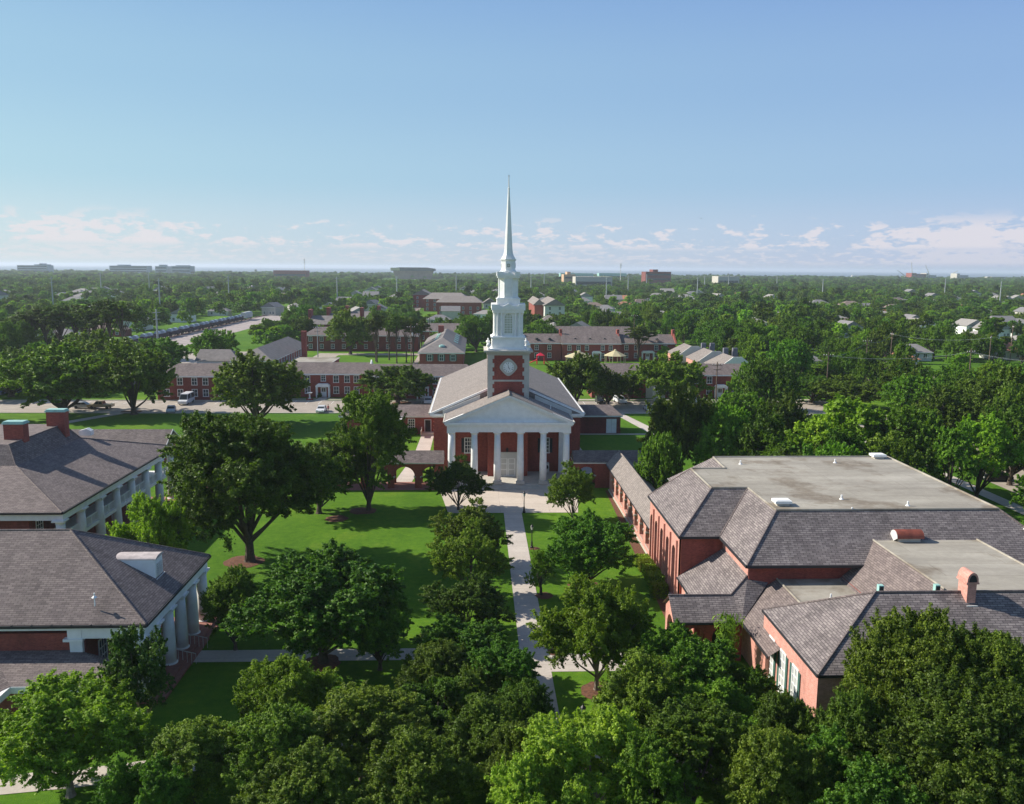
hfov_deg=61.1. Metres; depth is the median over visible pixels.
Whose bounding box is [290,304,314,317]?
tree
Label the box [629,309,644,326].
tree
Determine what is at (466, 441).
window
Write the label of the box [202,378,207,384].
window
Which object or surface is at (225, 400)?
kerb
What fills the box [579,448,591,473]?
church foot path
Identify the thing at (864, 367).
tree
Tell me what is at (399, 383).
oak tree
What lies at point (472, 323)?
oak tree
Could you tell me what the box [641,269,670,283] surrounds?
brick block
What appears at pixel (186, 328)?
freight wagon
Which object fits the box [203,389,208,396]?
window
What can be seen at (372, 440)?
tree
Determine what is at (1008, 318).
house
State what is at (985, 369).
tree
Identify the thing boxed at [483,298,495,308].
apartment block
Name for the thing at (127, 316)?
pine tree
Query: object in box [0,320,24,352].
tree
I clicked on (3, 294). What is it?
apartment block
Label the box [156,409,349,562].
oak tree
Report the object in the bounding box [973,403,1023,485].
tree
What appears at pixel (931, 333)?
tree
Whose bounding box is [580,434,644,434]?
wing front path
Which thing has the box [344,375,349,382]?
window
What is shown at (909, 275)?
waterfront block
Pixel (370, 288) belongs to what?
house
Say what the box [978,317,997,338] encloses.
tree
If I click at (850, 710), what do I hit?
tree
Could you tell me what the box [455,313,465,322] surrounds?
tree
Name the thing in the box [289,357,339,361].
flat wing
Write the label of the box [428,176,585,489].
church
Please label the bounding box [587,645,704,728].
tree
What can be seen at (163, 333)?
freight wagon
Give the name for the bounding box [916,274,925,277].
waterfront block
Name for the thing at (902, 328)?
tree
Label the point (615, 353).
gazebo
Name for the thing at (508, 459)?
door
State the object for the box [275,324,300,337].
tree
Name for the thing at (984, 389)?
tree
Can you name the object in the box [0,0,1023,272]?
sky
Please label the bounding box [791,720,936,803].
tree
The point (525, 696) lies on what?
tree
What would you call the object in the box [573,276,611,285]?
building
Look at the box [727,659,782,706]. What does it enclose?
tree
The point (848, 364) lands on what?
tree
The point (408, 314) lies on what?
tree
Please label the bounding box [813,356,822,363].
house
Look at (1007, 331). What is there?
house
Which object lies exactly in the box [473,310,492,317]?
house
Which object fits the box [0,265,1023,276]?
lake
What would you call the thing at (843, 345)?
tree
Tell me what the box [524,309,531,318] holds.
tree
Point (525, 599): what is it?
walk path
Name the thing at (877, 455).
roof vent
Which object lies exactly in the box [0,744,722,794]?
curved path
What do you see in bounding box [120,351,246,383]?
car park
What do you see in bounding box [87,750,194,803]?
tree
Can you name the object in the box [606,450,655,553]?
arcade
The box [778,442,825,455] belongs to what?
tree
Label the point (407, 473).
church side path
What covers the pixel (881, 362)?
tree
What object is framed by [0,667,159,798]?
tree
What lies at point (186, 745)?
tree
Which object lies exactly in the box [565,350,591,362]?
gazebo
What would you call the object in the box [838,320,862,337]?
house
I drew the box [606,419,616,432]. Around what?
door
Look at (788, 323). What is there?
tree
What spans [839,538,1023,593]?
block
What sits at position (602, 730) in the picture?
tree
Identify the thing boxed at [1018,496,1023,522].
tree
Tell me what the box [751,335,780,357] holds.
tree
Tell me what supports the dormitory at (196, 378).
on the ground
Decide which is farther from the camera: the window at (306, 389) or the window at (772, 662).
the window at (306, 389)
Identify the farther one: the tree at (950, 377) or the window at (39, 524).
the tree at (950, 377)
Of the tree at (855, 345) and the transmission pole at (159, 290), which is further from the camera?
the transmission pole at (159, 290)
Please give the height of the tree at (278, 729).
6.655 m
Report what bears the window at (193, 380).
in the dormitory at (196, 378)
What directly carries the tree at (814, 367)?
on the ground
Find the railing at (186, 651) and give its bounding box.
[178,649,196,663]
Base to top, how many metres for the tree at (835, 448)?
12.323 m
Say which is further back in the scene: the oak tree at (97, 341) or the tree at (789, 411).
the oak tree at (97, 341)
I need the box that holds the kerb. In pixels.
[0,400,825,413]
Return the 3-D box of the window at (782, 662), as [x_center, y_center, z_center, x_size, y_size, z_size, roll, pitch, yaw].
[20.000,20.097,64.311,0.130,3.378,1.965,0,9,-2]
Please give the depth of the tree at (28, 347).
230.51 m
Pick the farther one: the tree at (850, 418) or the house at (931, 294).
the house at (931, 294)
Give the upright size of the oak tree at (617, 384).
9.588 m
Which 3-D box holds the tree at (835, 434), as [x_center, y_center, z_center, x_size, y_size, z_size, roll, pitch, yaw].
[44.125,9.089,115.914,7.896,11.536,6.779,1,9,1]
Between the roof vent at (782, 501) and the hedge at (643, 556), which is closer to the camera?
the roof vent at (782, 501)
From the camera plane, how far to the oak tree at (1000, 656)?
50.88 m
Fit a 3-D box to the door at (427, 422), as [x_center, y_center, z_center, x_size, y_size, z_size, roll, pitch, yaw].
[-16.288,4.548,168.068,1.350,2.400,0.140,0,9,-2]
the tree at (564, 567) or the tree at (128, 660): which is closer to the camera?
the tree at (128, 660)
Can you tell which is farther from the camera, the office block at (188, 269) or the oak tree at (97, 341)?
the office block at (188, 269)
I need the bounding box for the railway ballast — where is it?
[0,315,280,394]
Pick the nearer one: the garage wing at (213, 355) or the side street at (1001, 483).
the side street at (1001, 483)
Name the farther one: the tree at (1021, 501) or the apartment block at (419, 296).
the apartment block at (419, 296)
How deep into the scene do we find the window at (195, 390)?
207.91 m
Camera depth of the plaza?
119.59 m
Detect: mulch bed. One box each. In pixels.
[223,556,264,567]
[306,654,340,670]
[324,515,348,521]
[350,507,376,513]
[535,592,553,598]
[581,681,603,698]
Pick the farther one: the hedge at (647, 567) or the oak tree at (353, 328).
the oak tree at (353, 328)
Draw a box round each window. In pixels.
[35,521,43,528]
[98,638,107,657]
[177,378,182,384]
[177,389,182,396]
[191,378,196,384]
[192,389,197,396]
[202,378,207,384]
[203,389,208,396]
[305,386,310,393]
[321,375,325,380]
[333,375,338,382]
[333,386,338,393]
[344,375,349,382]
[344,386,349,393]
[353,375,358,382]
[408,419,414,427]
[426,354,432,360]
[438,354,444,360]
[449,354,456,360]
[461,437,470,452]
[538,437,552,452]
[706,376,711,383]
[769,634,775,680]
[776,648,787,694]
[788,662,800,701]
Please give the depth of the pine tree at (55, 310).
303.74 m
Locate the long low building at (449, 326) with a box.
[416,323,464,341]
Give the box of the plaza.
[441,490,577,512]
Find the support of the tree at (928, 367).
on the ground
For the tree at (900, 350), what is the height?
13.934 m
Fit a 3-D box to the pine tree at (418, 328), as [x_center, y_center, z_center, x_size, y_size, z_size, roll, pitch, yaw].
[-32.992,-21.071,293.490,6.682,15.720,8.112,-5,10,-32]
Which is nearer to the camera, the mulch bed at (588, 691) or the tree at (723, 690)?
the tree at (723, 690)
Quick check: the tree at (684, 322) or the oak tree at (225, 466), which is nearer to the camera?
the oak tree at (225, 466)
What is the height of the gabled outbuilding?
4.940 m
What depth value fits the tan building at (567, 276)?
1490.50 m
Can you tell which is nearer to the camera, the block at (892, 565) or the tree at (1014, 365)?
the block at (892, 565)
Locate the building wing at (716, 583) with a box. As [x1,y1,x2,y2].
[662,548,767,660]
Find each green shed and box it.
[559,273,592,276]
[597,273,625,277]
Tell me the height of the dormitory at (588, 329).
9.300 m
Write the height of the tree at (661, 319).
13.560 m
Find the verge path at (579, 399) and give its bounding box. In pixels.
[314,399,808,399]
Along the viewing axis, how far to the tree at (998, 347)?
298.34 m
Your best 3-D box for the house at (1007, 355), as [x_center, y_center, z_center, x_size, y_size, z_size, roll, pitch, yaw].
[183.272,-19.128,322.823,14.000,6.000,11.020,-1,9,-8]
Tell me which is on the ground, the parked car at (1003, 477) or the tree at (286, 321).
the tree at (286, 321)
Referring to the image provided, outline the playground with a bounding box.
[529,353,549,364]
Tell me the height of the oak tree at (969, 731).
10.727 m
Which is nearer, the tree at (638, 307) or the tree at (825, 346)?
the tree at (825, 346)
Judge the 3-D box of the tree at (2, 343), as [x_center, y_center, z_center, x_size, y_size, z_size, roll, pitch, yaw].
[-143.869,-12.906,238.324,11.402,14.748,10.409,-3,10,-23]
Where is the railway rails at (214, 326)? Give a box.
[169,315,265,337]
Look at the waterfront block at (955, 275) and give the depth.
2942.46 m
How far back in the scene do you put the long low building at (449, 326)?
379.35 m
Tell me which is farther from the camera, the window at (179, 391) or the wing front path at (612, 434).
the window at (179, 391)
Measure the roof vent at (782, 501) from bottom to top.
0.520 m
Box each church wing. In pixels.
[338,405,433,435]
[580,405,622,432]
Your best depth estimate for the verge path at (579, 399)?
214.29 m
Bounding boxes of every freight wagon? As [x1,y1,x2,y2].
[129,335,141,343]
[140,332,155,339]
[154,330,168,338]
[166,327,180,336]
[178,325,191,333]
[189,323,201,331]
[199,321,211,329]
[209,319,219,326]
[218,318,228,325]
[226,316,235,323]
[234,315,243,321]
[240,311,252,319]
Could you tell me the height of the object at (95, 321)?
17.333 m
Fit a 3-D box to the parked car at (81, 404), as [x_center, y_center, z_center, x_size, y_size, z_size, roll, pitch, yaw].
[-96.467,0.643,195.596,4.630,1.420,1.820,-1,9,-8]
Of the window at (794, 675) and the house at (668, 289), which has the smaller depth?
the window at (794, 675)
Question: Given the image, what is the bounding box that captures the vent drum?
[890,529,924,541]
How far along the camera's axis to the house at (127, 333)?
391.78 m
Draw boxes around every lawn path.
[69,413,122,422]
[620,412,648,431]
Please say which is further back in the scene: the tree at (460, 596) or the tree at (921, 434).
the tree at (921, 434)
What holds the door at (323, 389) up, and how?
in the dormitory at (332, 379)
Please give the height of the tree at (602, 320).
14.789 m
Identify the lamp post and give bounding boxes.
[523,491,525,512]
[530,525,533,547]
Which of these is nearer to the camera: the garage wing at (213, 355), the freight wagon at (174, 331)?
the garage wing at (213, 355)
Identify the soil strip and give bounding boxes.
[605,490,691,633]
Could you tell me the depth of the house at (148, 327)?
428.95 m
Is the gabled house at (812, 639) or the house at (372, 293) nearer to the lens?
the gabled house at (812, 639)
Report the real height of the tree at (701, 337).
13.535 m
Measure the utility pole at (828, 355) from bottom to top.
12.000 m
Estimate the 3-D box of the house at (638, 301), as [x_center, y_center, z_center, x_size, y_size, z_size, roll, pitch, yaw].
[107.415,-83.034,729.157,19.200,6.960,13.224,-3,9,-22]
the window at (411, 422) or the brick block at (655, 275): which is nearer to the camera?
the window at (411, 422)
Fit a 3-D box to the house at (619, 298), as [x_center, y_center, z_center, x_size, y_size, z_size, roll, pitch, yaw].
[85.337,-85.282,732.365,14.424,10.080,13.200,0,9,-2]
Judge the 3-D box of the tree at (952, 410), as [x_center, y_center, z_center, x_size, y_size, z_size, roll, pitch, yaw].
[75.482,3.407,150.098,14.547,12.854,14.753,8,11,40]
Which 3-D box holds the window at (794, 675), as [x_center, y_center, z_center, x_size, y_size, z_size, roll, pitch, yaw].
[20.101,20.471,61.892,0.130,3.378,1.965,0,9,-2]
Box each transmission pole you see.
[49,276,53,304]
[153,309,158,337]
[156,278,160,303]
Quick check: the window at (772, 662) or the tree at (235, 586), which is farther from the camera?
the tree at (235, 586)
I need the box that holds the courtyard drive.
[314,353,418,363]
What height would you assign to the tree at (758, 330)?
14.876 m
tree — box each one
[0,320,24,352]
[0,334,10,351]
[0,334,15,353]
[0,341,122,414]
[0,346,22,382]
[0,357,24,396]
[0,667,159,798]
[1,316,37,353]
[10,345,43,358]
[12,313,43,331]
[15,320,39,344]
[21,341,48,353]
[22,307,49,344]
[34,312,76,341]
[37,328,148,355]
[40,305,69,339]
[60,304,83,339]
[61,309,91,335]
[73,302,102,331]
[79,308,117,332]
[82,337,178,414]
[82,351,107,358]
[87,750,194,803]
[92,299,130,338]
[97,622,175,712]
[100,301,143,336]
[105,489,193,549]
[123,714,243,803]
[134,337,194,366]
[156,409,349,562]
[187,328,240,356]
[199,564,261,650]
[209,349,310,419]
[213,702,332,803]
[218,537,409,663]
[228,735,373,803]
[230,653,342,717]
[259,317,278,330]
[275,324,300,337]
[279,310,287,323]
[280,318,294,336]
[283,308,297,321]
[289,316,316,339]
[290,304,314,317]
[298,438,363,513]
[310,680,437,779]
[313,308,323,315]
[323,308,374,353]
[324,388,416,510]
[339,591,414,670]
[351,723,488,803]
[354,364,438,403]
[365,313,385,362]
[365,319,383,361]
[366,305,388,321]
[381,317,397,359]
[385,314,405,362]
[391,637,470,691]
[396,675,479,737]
[398,303,415,315]
[398,311,419,320]
[400,317,416,362]
[405,317,423,362]
[409,612,510,663]
[413,310,423,319]
[415,319,431,346]
[417,571,517,625]
[421,454,494,509]
[425,517,514,582]
[427,496,513,567]
[434,660,518,713]
[442,691,529,788]
[454,314,492,351]
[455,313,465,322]
[458,639,541,697]
[477,316,492,343]
[479,719,528,791]
[483,730,594,803]
[486,306,492,318]
[493,677,557,726]
[514,702,659,803]
[523,312,529,324]
[523,323,558,333]
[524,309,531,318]
[524,548,556,594]
[525,571,656,690]
[541,506,640,580]
[544,459,596,518]
[545,350,609,401]
[554,319,566,325]
[559,556,574,580]
[579,309,590,324]
[587,366,632,404]
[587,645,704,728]
[589,310,599,325]
[592,308,618,325]
[599,728,697,803]
[609,313,633,330]
[619,370,645,400]
[624,326,657,361]
[628,300,649,319]
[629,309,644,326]
[630,350,714,402]
[630,618,744,691]
[633,431,686,488]
[636,380,720,473]
[640,301,660,321]
[642,692,751,803]
[645,320,657,333]
[650,309,675,333]
[657,345,670,359]
[659,310,675,333]
[660,310,673,333]
[664,677,761,783]
[672,313,697,329]
[673,315,692,343]
[689,402,752,465]
[690,319,724,347]
[696,311,722,345]
[704,327,726,352]
[706,390,764,433]
[707,722,844,803]
[714,318,743,355]
[726,327,749,356]
[726,360,769,396]
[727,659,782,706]
[734,332,752,360]
[734,401,784,455]
[736,355,804,401]
[737,322,766,356]
[739,318,754,329]
[742,333,766,360]
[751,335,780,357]
[751,689,820,790]
[752,388,812,440]
[755,320,767,335]
[756,432,796,455]
[765,323,778,336]
[765,338,814,379]
[767,330,778,340]
[775,340,814,360]
[775,364,824,379]
[775,413,838,454]
[777,312,803,334]
[777,332,784,342]
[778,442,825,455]
[781,325,822,355]
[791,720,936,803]
[797,318,814,331]
[797,374,838,402]
[800,683,896,756]
[801,393,886,451]
[802,438,862,455]
[808,374,881,403]
[811,358,868,378]
[812,329,832,356]
[813,320,833,334]
[813,337,859,358]
[823,351,862,379]
[825,428,867,455]
[830,332,851,343]
[831,337,849,359]
[832,602,995,764]
[838,659,1023,803]
[846,339,870,356]
[849,351,880,385]
[851,328,870,342]
[855,357,887,380]
[862,438,940,478]
[863,316,896,340]
[864,430,937,475]
[866,404,943,458]
[867,321,902,361]
[869,358,922,400]
[872,320,893,340]
[876,373,946,413]
[877,360,912,383]
[883,376,898,401]
[885,340,918,366]
[887,358,922,371]
[893,318,909,342]
[910,385,986,445]
[912,366,930,375]
[913,467,928,474]
[918,364,975,382]
[919,325,946,358]
[926,420,978,487]
[929,370,969,388]
[929,383,960,402]
[941,333,971,356]
[943,325,956,357]
[943,619,1023,718]
[945,351,972,369]
[947,411,1023,497]
[953,365,1023,410]
[954,329,981,357]
[966,361,1003,379]
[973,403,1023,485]
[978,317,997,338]
[983,358,1009,376]
[986,332,997,336]
[986,337,1006,362]
[986,372,999,379]
[990,380,1023,429]
[996,363,1023,374]
[1008,335,1023,363]
[1009,470,1023,504]
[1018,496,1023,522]
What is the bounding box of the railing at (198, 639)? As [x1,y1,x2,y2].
[190,634,207,647]
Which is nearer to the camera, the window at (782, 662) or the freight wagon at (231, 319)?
the window at (782, 662)
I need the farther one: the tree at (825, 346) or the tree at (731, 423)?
the tree at (825, 346)
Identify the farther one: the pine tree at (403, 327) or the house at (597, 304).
the house at (597, 304)
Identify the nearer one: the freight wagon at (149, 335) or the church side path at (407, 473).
the church side path at (407, 473)
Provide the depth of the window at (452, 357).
272.50 m
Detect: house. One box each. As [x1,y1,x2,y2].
[50,329,81,340]
[61,297,85,300]
[88,323,131,336]
[123,317,152,330]
[170,309,195,321]
[207,308,231,315]
[261,302,284,315]
[350,306,365,310]
[362,291,379,295]
[364,287,376,290]
[364,299,378,310]
[371,303,386,310]
[418,325,466,363]
[427,315,451,322]
[441,306,460,319]
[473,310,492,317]
[571,321,589,325]
[580,292,592,301]
[587,302,601,306]
[598,305,614,310]
[604,295,622,302]
[631,299,645,303]
[660,288,674,292]
[761,567,1023,724]
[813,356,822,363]
[838,301,856,305]
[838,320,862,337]
[883,352,921,363]
[904,289,916,292]
[905,314,920,318]
[905,344,933,360]
[925,293,938,297]
[951,318,980,333]
[972,321,1010,338]
[979,342,1023,359]
[990,316,1017,321]
[1011,295,1023,299]
[1014,307,1023,313]
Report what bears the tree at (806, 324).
on the ground
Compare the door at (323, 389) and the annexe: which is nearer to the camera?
the annexe
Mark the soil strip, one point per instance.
(637, 548)
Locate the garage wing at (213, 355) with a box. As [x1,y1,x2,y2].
[195,349,236,362]
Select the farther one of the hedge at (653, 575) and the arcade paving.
the arcade paving
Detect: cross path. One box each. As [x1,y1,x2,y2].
[193,648,415,661]
[548,653,630,671]
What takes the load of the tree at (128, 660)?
on the ground
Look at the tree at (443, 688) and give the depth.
57.90 m
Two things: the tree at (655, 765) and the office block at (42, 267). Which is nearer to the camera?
the tree at (655, 765)
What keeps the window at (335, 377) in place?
in the dormitory at (332, 379)
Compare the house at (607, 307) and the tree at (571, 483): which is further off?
the house at (607, 307)
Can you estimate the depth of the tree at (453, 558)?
83.17 m
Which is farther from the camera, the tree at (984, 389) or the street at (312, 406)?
the street at (312, 406)
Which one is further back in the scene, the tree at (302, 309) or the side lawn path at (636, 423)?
the tree at (302, 309)
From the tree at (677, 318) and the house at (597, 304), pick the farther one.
the house at (597, 304)
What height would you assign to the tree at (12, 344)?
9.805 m
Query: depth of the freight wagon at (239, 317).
498.54 m
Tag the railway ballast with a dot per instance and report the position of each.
(184, 339)
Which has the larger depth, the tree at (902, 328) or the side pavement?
the tree at (902, 328)
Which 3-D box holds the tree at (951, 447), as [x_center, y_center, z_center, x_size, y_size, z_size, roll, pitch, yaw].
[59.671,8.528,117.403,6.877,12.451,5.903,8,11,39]
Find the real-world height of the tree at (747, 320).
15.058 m
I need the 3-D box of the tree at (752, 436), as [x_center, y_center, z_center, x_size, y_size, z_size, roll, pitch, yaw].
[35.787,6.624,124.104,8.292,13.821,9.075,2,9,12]
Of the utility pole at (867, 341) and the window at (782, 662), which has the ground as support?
the utility pole at (867, 341)
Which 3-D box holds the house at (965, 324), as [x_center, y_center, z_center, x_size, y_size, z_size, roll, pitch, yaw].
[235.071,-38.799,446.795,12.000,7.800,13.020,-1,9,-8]
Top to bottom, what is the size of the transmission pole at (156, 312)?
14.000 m
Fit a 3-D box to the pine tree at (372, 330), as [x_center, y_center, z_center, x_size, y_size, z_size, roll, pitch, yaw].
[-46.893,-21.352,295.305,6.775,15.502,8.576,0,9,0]
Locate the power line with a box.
[833,352,1023,360]
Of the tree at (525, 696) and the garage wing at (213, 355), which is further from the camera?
the garage wing at (213, 355)
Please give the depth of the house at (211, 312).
557.11 m
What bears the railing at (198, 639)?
on the columned hall at (52, 581)
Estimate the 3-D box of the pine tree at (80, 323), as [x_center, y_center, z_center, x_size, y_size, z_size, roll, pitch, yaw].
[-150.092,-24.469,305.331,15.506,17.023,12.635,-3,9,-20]
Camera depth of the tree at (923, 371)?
195.52 m
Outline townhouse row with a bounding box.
[308,305,380,326]
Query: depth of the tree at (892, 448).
108.10 m
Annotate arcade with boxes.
[337,450,444,487]
[571,450,665,487]
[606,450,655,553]
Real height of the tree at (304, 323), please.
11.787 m
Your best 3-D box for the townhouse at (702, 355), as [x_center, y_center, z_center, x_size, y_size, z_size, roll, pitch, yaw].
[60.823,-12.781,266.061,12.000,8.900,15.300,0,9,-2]
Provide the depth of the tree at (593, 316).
408.16 m
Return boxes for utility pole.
[313,326,319,356]
[407,326,414,363]
[712,362,720,399]
[823,352,833,399]
[863,338,871,353]
[967,349,973,370]
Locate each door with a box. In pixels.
[321,387,326,396]
[424,419,430,431]
[501,452,516,475]
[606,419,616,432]
[717,388,722,397]
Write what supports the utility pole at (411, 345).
on the courtyard drive
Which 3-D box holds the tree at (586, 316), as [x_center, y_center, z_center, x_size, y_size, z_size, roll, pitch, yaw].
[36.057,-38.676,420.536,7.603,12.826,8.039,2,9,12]
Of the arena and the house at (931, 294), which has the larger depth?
the arena
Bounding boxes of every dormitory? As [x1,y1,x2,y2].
[157,363,268,399]
[287,360,372,397]
[307,327,419,350]
[368,364,468,398]
[523,329,561,359]
[554,326,631,333]
[560,329,621,360]
[587,363,758,397]
[619,329,676,360]
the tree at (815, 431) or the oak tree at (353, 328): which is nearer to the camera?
the tree at (815, 431)
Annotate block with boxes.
[0,291,9,299]
[17,263,53,271]
[109,265,151,272]
[155,265,171,272]
[171,265,194,273]
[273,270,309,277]
[413,289,430,307]
[423,293,466,310]
[437,296,482,314]
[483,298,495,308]
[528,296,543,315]
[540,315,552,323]
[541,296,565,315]
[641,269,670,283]
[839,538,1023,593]
[906,273,916,277]
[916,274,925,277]
[950,273,959,277]
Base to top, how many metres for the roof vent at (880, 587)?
0.980 m
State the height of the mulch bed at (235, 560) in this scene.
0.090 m
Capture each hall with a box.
[0,408,175,535]
[0,529,218,713]
[648,456,1023,593]
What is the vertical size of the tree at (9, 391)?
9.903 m
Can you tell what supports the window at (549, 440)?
in the church
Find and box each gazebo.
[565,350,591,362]
[605,349,625,362]
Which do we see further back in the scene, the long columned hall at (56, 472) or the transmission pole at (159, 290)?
the transmission pole at (159, 290)
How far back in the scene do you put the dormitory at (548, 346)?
304.32 m
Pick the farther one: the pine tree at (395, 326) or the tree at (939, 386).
the pine tree at (395, 326)
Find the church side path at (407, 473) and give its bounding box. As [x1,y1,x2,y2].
[396,436,433,481]
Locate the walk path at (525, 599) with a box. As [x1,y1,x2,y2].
[504,513,559,731]
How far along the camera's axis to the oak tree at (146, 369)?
182.20 m
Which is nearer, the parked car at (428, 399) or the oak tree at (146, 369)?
the oak tree at (146, 369)
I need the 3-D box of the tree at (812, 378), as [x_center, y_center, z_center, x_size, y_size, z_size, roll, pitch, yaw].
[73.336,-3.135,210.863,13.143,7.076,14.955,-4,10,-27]
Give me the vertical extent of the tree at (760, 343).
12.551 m
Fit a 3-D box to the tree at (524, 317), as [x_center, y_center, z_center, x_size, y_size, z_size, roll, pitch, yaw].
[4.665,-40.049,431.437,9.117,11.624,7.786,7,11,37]
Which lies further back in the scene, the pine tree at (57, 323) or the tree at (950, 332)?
the tree at (950, 332)
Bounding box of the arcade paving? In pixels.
[340,482,433,489]
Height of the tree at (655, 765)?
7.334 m
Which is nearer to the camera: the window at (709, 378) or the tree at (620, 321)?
the window at (709, 378)
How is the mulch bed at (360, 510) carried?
on the ground
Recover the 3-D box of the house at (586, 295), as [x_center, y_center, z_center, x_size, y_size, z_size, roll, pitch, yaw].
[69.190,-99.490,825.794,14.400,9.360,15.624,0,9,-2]
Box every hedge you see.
[633,553,650,564]
[637,558,654,571]
[641,563,659,578]
[645,570,664,587]
[648,580,668,598]
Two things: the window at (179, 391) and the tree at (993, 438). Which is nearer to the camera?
the tree at (993, 438)
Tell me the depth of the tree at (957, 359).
242.73 m
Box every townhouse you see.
[667,343,714,362]
[686,348,737,363]
[704,353,747,363]
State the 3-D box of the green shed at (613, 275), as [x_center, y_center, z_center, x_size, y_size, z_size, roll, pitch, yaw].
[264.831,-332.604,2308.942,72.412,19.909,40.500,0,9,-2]
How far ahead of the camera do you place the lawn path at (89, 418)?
183.61 m
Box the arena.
[390,267,435,278]
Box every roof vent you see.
[79,428,93,435]
[771,498,791,505]
[869,453,886,458]
[877,584,883,590]
[933,584,940,589]
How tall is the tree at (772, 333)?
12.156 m
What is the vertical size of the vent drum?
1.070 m
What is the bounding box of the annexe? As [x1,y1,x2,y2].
[741,578,855,677]
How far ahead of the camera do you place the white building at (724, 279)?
1502.09 m
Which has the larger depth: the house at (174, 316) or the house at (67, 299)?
the house at (67, 299)
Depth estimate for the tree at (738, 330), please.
297.69 m
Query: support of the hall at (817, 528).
on the ground
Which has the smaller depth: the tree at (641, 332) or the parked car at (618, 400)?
the parked car at (618, 400)
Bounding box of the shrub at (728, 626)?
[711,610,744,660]
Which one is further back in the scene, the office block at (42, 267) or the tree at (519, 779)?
the office block at (42, 267)
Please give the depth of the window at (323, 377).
213.83 m
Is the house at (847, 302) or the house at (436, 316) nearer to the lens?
the house at (436, 316)
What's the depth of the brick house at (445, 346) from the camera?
275.14 m
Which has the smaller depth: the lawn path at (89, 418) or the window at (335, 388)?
the lawn path at (89, 418)
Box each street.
[0,400,853,412]
[858,415,1023,495]
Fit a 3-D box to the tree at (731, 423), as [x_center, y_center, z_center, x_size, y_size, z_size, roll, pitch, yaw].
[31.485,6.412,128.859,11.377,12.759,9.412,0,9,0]
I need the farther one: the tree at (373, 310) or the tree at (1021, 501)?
the tree at (373, 310)
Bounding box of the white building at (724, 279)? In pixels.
[712,276,738,283]
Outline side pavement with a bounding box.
[808,414,1023,514]
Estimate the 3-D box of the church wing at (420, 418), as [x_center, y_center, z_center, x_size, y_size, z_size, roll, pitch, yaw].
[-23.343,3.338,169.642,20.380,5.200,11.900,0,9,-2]
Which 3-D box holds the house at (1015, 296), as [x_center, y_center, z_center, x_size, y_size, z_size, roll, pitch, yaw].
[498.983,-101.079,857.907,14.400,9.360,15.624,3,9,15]
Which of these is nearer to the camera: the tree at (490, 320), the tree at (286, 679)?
the tree at (286, 679)
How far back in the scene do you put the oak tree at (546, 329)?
338.09 m
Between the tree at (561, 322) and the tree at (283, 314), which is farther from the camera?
the tree at (283, 314)
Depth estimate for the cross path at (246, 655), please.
72.17 m
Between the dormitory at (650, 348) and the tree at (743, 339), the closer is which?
the tree at (743, 339)
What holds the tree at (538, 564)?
on the mulch bed at (546, 595)
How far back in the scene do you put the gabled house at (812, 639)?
62.07 m
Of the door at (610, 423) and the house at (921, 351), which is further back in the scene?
the house at (921, 351)
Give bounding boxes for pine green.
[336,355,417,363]
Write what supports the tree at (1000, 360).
on the ground
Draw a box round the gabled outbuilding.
[71,429,176,461]
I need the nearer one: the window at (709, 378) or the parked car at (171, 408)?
the parked car at (171, 408)
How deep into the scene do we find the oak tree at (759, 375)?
187.41 m
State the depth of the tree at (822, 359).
241.38 m
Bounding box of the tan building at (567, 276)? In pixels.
[561,272,575,281]
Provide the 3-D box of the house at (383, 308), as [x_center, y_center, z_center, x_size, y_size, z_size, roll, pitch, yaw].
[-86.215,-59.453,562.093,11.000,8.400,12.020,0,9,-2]
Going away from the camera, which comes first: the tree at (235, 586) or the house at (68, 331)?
the tree at (235, 586)
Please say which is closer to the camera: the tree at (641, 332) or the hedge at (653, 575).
the hedge at (653, 575)
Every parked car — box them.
[73,401,89,408]
[87,400,114,408]
[166,405,175,412]
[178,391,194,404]
[316,405,326,412]
[424,396,432,403]
[595,395,604,403]
[613,395,626,403]
[983,472,1013,480]
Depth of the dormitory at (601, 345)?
303.61 m
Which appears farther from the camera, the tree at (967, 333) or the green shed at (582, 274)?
the green shed at (582, 274)
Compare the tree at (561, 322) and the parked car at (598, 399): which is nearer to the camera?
the parked car at (598, 399)
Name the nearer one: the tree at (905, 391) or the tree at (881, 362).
the tree at (905, 391)
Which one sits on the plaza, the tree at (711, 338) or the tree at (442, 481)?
the tree at (442, 481)
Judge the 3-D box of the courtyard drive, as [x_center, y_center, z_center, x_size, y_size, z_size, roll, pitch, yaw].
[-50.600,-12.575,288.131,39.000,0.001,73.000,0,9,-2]
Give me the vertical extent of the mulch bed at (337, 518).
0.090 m
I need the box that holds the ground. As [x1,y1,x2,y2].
[0,278,1023,803]
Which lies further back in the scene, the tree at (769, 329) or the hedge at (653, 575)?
the tree at (769, 329)
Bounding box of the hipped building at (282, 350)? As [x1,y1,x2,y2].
[230,331,307,362]

